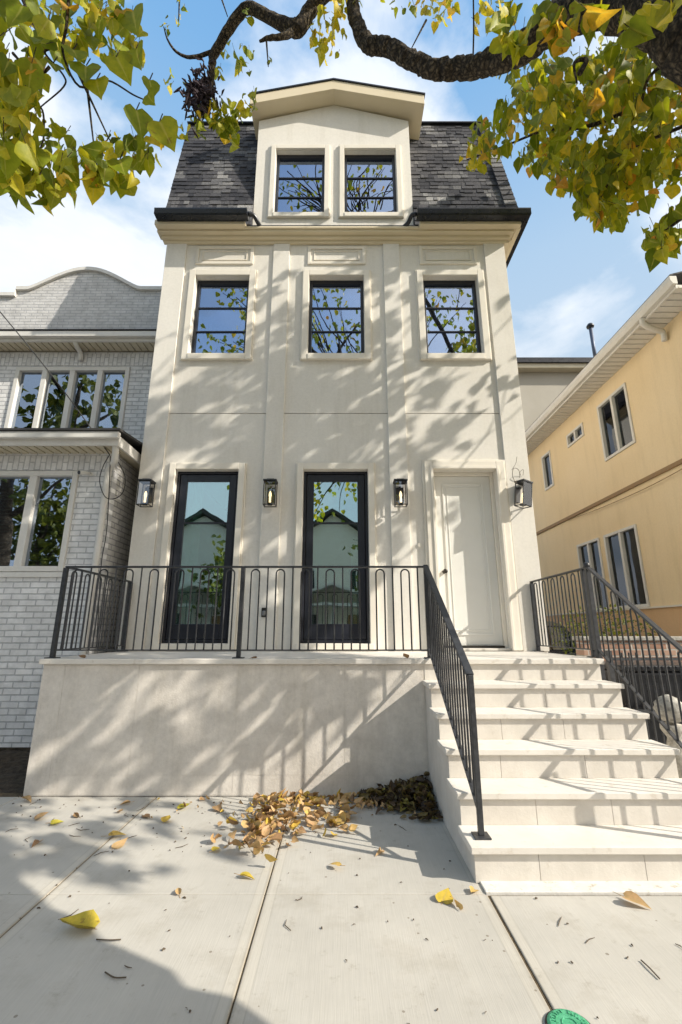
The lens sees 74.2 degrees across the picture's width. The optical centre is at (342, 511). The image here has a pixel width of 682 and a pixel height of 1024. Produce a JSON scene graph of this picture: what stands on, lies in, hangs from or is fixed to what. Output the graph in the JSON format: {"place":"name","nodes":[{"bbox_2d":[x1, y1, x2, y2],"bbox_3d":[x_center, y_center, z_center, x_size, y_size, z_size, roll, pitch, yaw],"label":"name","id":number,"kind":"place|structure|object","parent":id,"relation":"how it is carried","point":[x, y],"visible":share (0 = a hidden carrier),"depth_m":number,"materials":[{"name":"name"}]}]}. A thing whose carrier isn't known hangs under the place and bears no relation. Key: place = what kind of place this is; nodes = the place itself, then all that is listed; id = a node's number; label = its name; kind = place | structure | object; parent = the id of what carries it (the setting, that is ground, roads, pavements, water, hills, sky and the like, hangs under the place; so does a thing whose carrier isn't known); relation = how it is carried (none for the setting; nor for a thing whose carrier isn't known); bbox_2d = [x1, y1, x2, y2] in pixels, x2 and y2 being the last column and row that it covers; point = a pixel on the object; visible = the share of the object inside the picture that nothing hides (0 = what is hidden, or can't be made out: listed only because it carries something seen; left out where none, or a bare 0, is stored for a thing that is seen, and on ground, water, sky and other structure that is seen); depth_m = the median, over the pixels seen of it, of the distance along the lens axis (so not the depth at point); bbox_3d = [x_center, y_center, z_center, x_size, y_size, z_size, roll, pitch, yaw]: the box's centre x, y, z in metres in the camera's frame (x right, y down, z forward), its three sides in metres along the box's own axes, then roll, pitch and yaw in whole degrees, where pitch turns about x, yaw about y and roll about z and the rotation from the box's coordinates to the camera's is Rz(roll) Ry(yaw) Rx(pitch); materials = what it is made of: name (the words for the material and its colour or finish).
{"place":"outdoors","nodes":[
{"label":"outdoors","id":0,"kind":"place"},
{"bbox_2d":[0,750,29,792],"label":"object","id":1,"kind":"object","parent":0,"point":[13,767],"visible":0.4,"depth_m":4.66,"materials":[{"name":"black"}]},
{"bbox_2d":[0,266,161,751],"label":"white brick house","id":2,"kind":"structure","parent":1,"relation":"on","point":[87,334],"depth_m":6.37,"materials":[{"name":"brick"}]},
{"bbox_2d":[0,471,78,571],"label":"window","id":3,"kind":"structure","parent":2,"relation":"in","point":[21,492],"depth_m":6.02,"materials":[{"name":"white plastic"}]},
{"bbox_2d":[0,311,125,639],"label":"utility cable","id":4,"kind":"object","parent":2,"relation":"attached to","point":[103,464],"visible":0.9,"depth_m":5.97,"materials":[{"name":"black rubber"}]},
{"bbox_2d":[4,367,130,428],"bbox_3d":[-4.640,-1.756,7.628,1.956,1.516,0.120,0,-15,0],"label":"window","id":5,"kind":"structure","parent":2,"relation":"in","point":[36,400],"depth_m":7.68,"materials":[{"name":"glass"}]},
{"bbox_2d":[77,470,92,475],"bbox_3d":[-3.451,-0.521,6.054,0.067,0.089,0.194,-7,-16,25],"label":"security camera","id":6,"kind":"object","parent":2,"relation":"attached to","point":[80,472],"visible":1,"depth_m":6.02,"materials":[{"name":"white plastic"}]},
{"bbox_2d":[0,797,681,1023],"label":"sidewalk","id":7,"kind":"structure","parent":0,"point":[456,967],"depth_m":2.20,"materials":[{"name":"concrete"}]},
{"bbox_2d":[21,795,31,802],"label":"fallen leaf","id":8,"kind":"object","parent":7,"relation":"on","point":[28,797],"visible":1,"depth_m":3.88,"materials":[{"name":"brown plant"}]},
{"bbox_2d":[31,839,42,847],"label":"fallen leaf","id":9,"kind":"object","parent":7,"relation":"on","point":[35,842],"visible":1,"depth_m":3.09,"materials":[{"name":"brown plant"}]},
{"bbox_2d":[34,812,47,819],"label":"fallen leaf","id":10,"kind":"object","parent":7,"relation":"on","point":[39,815],"visible":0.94,"depth_m":3.53,"materials":[{"name":"brown plant"}]},
{"bbox_2d":[50,819,62,823],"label":"fallen leaf","id":11,"kind":"object","parent":7,"relation":"on","point":[54,821],"visible":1,"depth_m":3.43,"materials":[{"name":"yellow plant"}]},
{"bbox_2d":[60,909,99,928],"bbox_3d":[-1.263,2.034,2.215,0.214,0.076,0.131,-7,-16,24],"label":"fallen leaf","id":12,"kind":"object","parent":7,"relation":"on","point":[88,919],"visible":0.87,"depth_m":2.24,"materials":[{"name":"yellow plant"}]},
{"bbox_2d":[96,939,120,940],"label":"twig","id":13,"kind":"object","parent":7,"relation":"on","point":[108,939],"visible":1,"depth_m":2.13,"materials":[{"name":"wood"}]},
{"bbox_2d":[101,830,125,836],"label":"fallen leaf","id":14,"kind":"object","parent":7,"relation":"on","point":[113,832],"visible":1,"depth_m":3.22,"materials":[{"name":"yellow plant"}]},
{"bbox_2d":[104,971,126,978],"bbox_3d":[-0.966,1.964,1.908,0.112,0.008,0.022,-4,-15,16],"label":"twig","id":15,"kind":"object","parent":7,"relation":"on","point":[108,974],"visible":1,"depth_m":1.90,"materials":[{"name":"wood"}]},
{"bbox_2d":[111,837,127,848],"bbox_3d":[-1.525,2.261,3.059,0.078,0.047,0.128,0,-15,0],"label":"fallen leaf","id":16,"kind":"object","parent":7,"relation":"on","point":[118,844],"visible":1,"depth_m":3.07,"materials":[{"name":"orange plant"}]},
{"bbox_2d":[161,815,170,821],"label":"fallen leaf","id":17,"kind":"object","parent":7,"relation":"on","point":[165,818],"visible":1,"depth_m":3.48,"materials":[{"name":"yellow plant"}]},
{"bbox_2d":[175,888,181,896],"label":"fallen leaf","id":18,"kind":"object","parent":7,"relation":"on","point":[177,890],"visible":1,"depth_m":2.52,"materials":[{"name":"beige plant"}]},
{"bbox_2d":[0,793,357,893],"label":"joint filler","id":19,"kind":"object","parent":7,"relation":"on","point":[11,794],"visible":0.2,"depth_m":4.01,"materials":[{"name":"grey concrete"}]},
{"bbox_2d":[176,803,190,809],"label":"fallen leaf","id":20,"kind":"object","parent":7,"relation":"on","point":[179,806],"visible":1,"depth_m":3.73,"materials":[{"name":"yellow plant"}]},
{"bbox_2d":[210,846,218,851],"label":"fallen leaf","id":21,"kind":"object","parent":7,"relation":"on","point":[213,848],"visible":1,"depth_m":3.00,"materials":[{"name":"yellow plant"}]},
{"bbox_2d":[212,804,221,810],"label":"fallen leaf","id":22,"kind":"object","parent":7,"relation":"on","point":[218,807],"visible":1,"depth_m":3.68,"materials":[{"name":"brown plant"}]},
{"bbox_2d":[234,871,253,878],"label":"fallen leaf","id":23,"kind":"object","parent":7,"relation":"on","point":[247,874],"visible":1,"depth_m":2.67,"materials":[{"name":"yellow plant"}]},
{"bbox_2d":[0,894,552,1023],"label":"joint filler","id":24,"kind":"object","parent":7,"relation":"on","point":[526,964],"depth_m":2.03,"materials":[{"name":"grey concrete"}]},
{"bbox_2d":[151,788,415,861],"bbox_3d":[-0.484,2.317,3.379,2.254,0.144,1.269,0,-15,0],"label":"leaf pile","id":25,"kind":"object","parent":7,"relation":"on","point":[270,823],"visible":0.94,"depth_m":3.43,"materials":[{"name":"brown plant"}]},
{"bbox_2d":[23,651,603,795],"bbox_3d":[-0.195,2.151,4.876,5.330,1.163,1.595,0,-15,0],"label":"stone porch","id":26,"kind":"object","parent":7,"relation":"on","point":[183,723],"visible":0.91,"depth_m":4.15,"materials":[{"name":"stone"}]},
{"bbox_2d":[44,566,427,657],"bbox_3d":[-1.000,1.218,5.129,3.680,1.009,1.540,0,-15,0],"label":"porch railing","id":27,"kind":"object","parent":26,"relation":"on","point":[57,624],"visible":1,"depth_m":4.47,"materials":[{"name":"black metal"}]},
{"bbox_2d":[529,562,681,748],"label":"stair railing","id":28,"kind":"object","parent":26,"relation":"on","point":[586,570],"visible":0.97,"depth_m":4.34,"materials":[{"name":"black metal"}]},
{"bbox_2d":[331,862,344,865],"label":"fallen leaf","id":29,"kind":"object","parent":7,"relation":"on","point":[337,863],"visible":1,"depth_m":2.78,"materials":[{"name":"orange plant"}]},
{"bbox_2d":[6,799,681,1023],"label":"litter","id":30,"kind":"object","parent":7,"relation":"on","point":[163,948],"visible":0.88,"depth_m":2.81,"materials":[{"name":"brown plant"}]},
{"bbox_2d":[375,847,384,855],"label":"fallen leaf","id":31,"kind":"object","parent":7,"relation":"on","point":[379,851],"visible":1,"depth_m":2.97,"materials":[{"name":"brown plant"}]},
{"bbox_2d":[358,771,442,819],"bbox_3d":[0.468,2.356,3.747,0.665,0.219,0.650,0,-15,0],"label":"leaf pile","id":32,"kind":"object","parent":7,"relation":"on","point":[412,794],"visible":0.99,"depth_m":3.76,"materials":[{"name":"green plant"}]},
{"bbox_2d":[435,888,452,904],"bbox_3d":[0.549,2.100,2.445,0.114,0.055,0.077,6,-16,-21],"label":"fallen leaf","id":33,"kind":"object","parent":7,"relation":"on","point":[443,896],"visible":0.94,"depth_m":2.46,"materials":[{"name":"yellow plant"}]},
{"bbox_2d":[450,896,462,909],"bbox_3d":[0.611,2.086,2.382,0.035,0.067,0.105,6,-16,-23],"label":"fallen leaf","id":34,"kind":"object","parent":7,"relation":"on","point":[459,905],"visible":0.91,"depth_m":2.38,"materials":[{"name":"brown plant"}]},
{"bbox_2d":[423,664,681,882],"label":"stone stairs","id":35,"kind":"structure","parent":7,"relation":"on","point":[581,780],"depth_m":3.25,"materials":[{"name":"stone"}]},
{"bbox_2d":[423,565,491,839],"bbox_3d":[0.848,1.266,3.667,0.101,1.868,1.459,0,-15,-1],"label":"stair railing","id":36,"kind":"object","parent":35,"relation":"on","point":[436,640],"visible":1,"depth_m":3.38,"materials":[{"name":"black metal"}]},
{"bbox_2d":[545,1009,589,1023],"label":"pipe cover","id":37,"kind":"object","parent":7,"relation":"on","point":[559,1016],"visible":1,"depth_m":1.69,"materials":[{"name":"green metal"}]},
{"bbox_2d":[480,881,681,895],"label":"mortar strip","id":38,"kind":"object","parent":7,"relation":"on","point":[575,888],"visible":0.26,"depth_m":2.54,"materials":[{"name":"white concrete"}]},
{"bbox_2d":[614,891,650,908],"bbox_3d":[1.558,2.083,2.426,0.167,0.038,0.092,-5,-16,20],"label":"fallen leaf","id":39,"kind":"object","parent":7,"relation":"on","point":[632,896],"visible":1,"depth_m":2.43,"materials":[{"name":"orange plant"}]},
{"bbox_2d":[641,960,659,978],"bbox_3d":[1.330,1.974,1.947,0.006,0.007,0.112,1,-15,-4],"label":"twig","id":40,"kind":"object","parent":7,"relation":"on","point":[650,969],"visible":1,"depth_m":1.94,"materials":[{"name":"wood"}]},
{"bbox_2d":[0,0,681,356],"label":"sky","id":41,"kind":"structure","parent":0,"point":[564,276],"materials":[{"name":"blue"}]},
{"bbox_2d":[547,621,575,655],"bbox_3d":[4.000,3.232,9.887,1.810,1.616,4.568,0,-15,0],"label":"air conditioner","id":42,"kind":"object","parent":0,"point":[555,650],"visible":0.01,"depth_m":9.05,"materials":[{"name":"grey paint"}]},
{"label":"driveway","id":43,"kind":"structure","parent":0,"visible":0},
{"bbox_2d":[118,78,548,652],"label":"stucco house","id":44,"kind":"structure","parent":43,"relation":"on","point":[334,355],"depth_m":6.84,"materials":[{"name":"paint"}]},
{"bbox_2d":[136,478,155,506],"bbox_3d":[-2.700,-0.265,6.203,0.186,0.380,0.188,0,-15,0],"label":"wall lantern","id":45,"kind":"object","parent":44,"relation":"attached to","point":[149,494],"depth_m":6.21,"materials":[{"name":"black metal"}]},
{"bbox_2d":[162,472,237,642],"bbox_3d":[-1.915,0.571,6.194,0.884,2.364,0.130,0,-15,0],"label":"french door","id":46,"kind":"structure","parent":44,"relation":"in","point":[184,478],"depth_m":6.17,"materials":[{"name":"black paint"}]},
{"bbox_2d":[191,281,248,353],"bbox_3d":[-1.920,-3.067,7.183,0.854,1.424,0.070,0,-15,0],"label":"window","id":47,"kind":"structure","parent":44,"relation":"in","point":[220,319],"depth_m":7.19,"materials":[{"name":"glass"}]},
{"bbox_2d":[261,608,265,616],"bbox_3d":[-1.020,1.307,5.866,0.070,0.120,0.041,0,-15,0],"label":"outdoor outlet","id":48,"kind":"object","parent":44,"relation":"attached to","point":[263,612],"visible":0.73,"depth_m":5.86,"materials":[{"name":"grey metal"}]},
{"bbox_2d":[263,478,277,506],"bbox_3d":[-0.990,-0.265,6.203,0.186,0.380,0.188,0,-15,0],"label":"wall lantern","id":49,"kind":"object","parent":44,"relation":"attached to","point":[271,494],"depth_m":6.21,"materials":[{"name":"black metal"}]},
{"bbox_2d":[300,472,369,642],"bbox_3d":[-0.095,0.571,6.194,0.904,2.364,0.130,0,-15,0],"label":"french door","id":50,"kind":"structure","parent":44,"relation":"in","point":[309,477],"depth_m":6.17,"materials":[{"name":"black paint"}]},
{"bbox_2d":[308,281,363,352],"bbox_3d":[-0.095,-3.067,7.183,0.864,1.424,0.070,0,-15,0],"label":"window","id":51,"kind":"structure","parent":44,"relation":"in","point":[336,316],"depth_m":7.19,"materials":[{"name":"glass"}]},
{"bbox_2d":[393,478,407,506],"bbox_3d":[0.800,-0.265,6.203,0.186,0.380,0.188,0,-15,0],"label":"wall lantern","id":52,"kind":"object","parent":44,"relation":"attached to","point":[399,495],"depth_m":6.22,"materials":[{"name":"black metal"}]},
{"bbox_2d":[423,281,480,352],"bbox_3d":[1.725,-3.067,7.183,0.864,1.424,0.070,0,-15,0],"label":"window","id":53,"kind":"structure","parent":44,"relation":"in","point":[451,312],"depth_m":7.19,"materials":[{"name":"glass"}]},
{"bbox_2d":[433,472,507,647],"bbox_3d":[1.725,0.610,6.222,0.886,2.428,0.165,0,-15,0],"label":"front door","id":54,"kind":"structure","parent":44,"relation":"in","point":[469,563],"depth_m":6.22,"materials":[{"name":"white paint"}]},
{"bbox_2d":[512,458,532,508],"bbox_3d":[2.452,-0.441,6.226,0.317,0.736,0.188,14,-15,-25],"label":"wall lantern","id":55,"kind":"object","parent":44,"relation":"attached to","point":[527,492],"depth_m":6.17,"materials":[{"name":"black metal"}]},
{"bbox_2d":[517,357,592,430],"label":"house","id":56,"kind":"structure","parent":43,"relation":"on","point":[544,382],"depth_m":15.53,"materials":[{"name":"grey paint"}]},
{"bbox_2d":[586,323,596,356],"bbox_3d":[8.867,-5.967,15.945,0.260,1.620,0.253,0,-15,0],"label":"flue pipe","id":57,"kind":"object","parent":56,"relation":"on","point":[589,326],"visible":0.94,"depth_m":15.96,"materials":[{"name":"black metal"}]},
{"bbox_2d":[551,604,655,655],"bbox_3d":[3.657,2.160,6.149,1.489,1.795,0.634,0,-15,0],"label":"shrub","id":58,"kind":"object","parent":43,"relation":"on","point":[608,630],"visible":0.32,"depth_m":6.29,"materials":[{"name":"green plant"}]},
{"bbox_2d":[525,271,681,635],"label":"yellow house","id":59,"kind":"structure","parent":43,"relation":"on","point":[604,429],"depth_m":8.78,"materials":[{"name":"paint"}]},
{"bbox_2d":[541,450,553,490],"bbox_3d":[5.555,-1.101,12.054,0.160,0.972,0.516,0,-15,0],"label":"window","id":60,"kind":"structure","parent":59,"relation":"in","point":[546,461],"depth_m":12.14,"materials":[{"name":"white plastic"}]},
{"bbox_2d":[566,422,584,447],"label":"window","id":61,"kind":"structure","parent":59,"relation":"in","point":[578,432],"depth_m":10.62,"materials":[{"name":"white plastic"}]},
{"bbox_2d":[576,537,609,610],"bbox_3d":[5.555,1.395,9.905,0.160,1.516,0.932,0,-15,0],"label":"window","id":62,"kind":"structure","parent":59,"relation":"in","point":[590,552],"depth_m":9.83,"materials":[{"name":"glass"}]},
{"bbox_2d":[596,382,635,460],"bbox_3d":[5.555,-1.785,9.076,0.160,1.251,1.003,0,-15,0],"label":"window","id":63,"kind":"structure","parent":59,"relation":"in","point":[615,420],"depth_m":9.08,"materials":[{"name":"glass"}]},
{"bbox_2d":[568,469,681,519],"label":"sagging cable","id":64,"kind":"object","parent":59,"relation":"attached to","point":[629,495],"visible":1,"depth_m":8.47,"materials":[{"name":"black rubber"}]},
{"bbox_2d":[603,524,649,608],"bbox_3d":[5.555,1.093,8.758,0.160,1.516,1.074,0,-15,0],"label":"window","id":65,"kind":"structure","parent":59,"relation":"in","point":[626,572],"depth_m":8.73,"materials":[{"name":"glass"}]},
{"bbox_2d":[572,636,681,661],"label":"brick wall","id":66,"kind":"structure","parent":43,"relation":"on","point":[586,653],"depth_m":5.51,"materials":[{"name":"brick"}]},
{"bbox_2d":[604,661,681,743],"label":"rubbish bin","id":67,"kind":"object","parent":43,"relation":"on","point":[653,698],"visible":0.35,"depth_m":4.72,"materials":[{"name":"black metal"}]},
{"bbox_2d":[605,650,681,744],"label":"iron gate","id":68,"kind":"structure","parent":43,"relation":"on","point":[611,673],"depth_m":4.62,"materials":[{"name":"black metal"}]},
{"bbox_2d":[653,694,681,777],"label":"stone ornament","id":69,"kind":"object","parent":43,"relation":"on","point":[671,742],"visible":0.6,"depth_m":3.72,"materials":[{"name":"white stone"}]},
{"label":"ground","id":70,"kind":"structure","parent":0,"visible":0},
{"bbox_2d":[0,0,681,272],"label":"street tree","id":71,"kind":"object","parent":70,"relation":"on","point":[602,175],"visible":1,"depth_m":3.22,"materials":[{"name":"green plant"}]}
]}

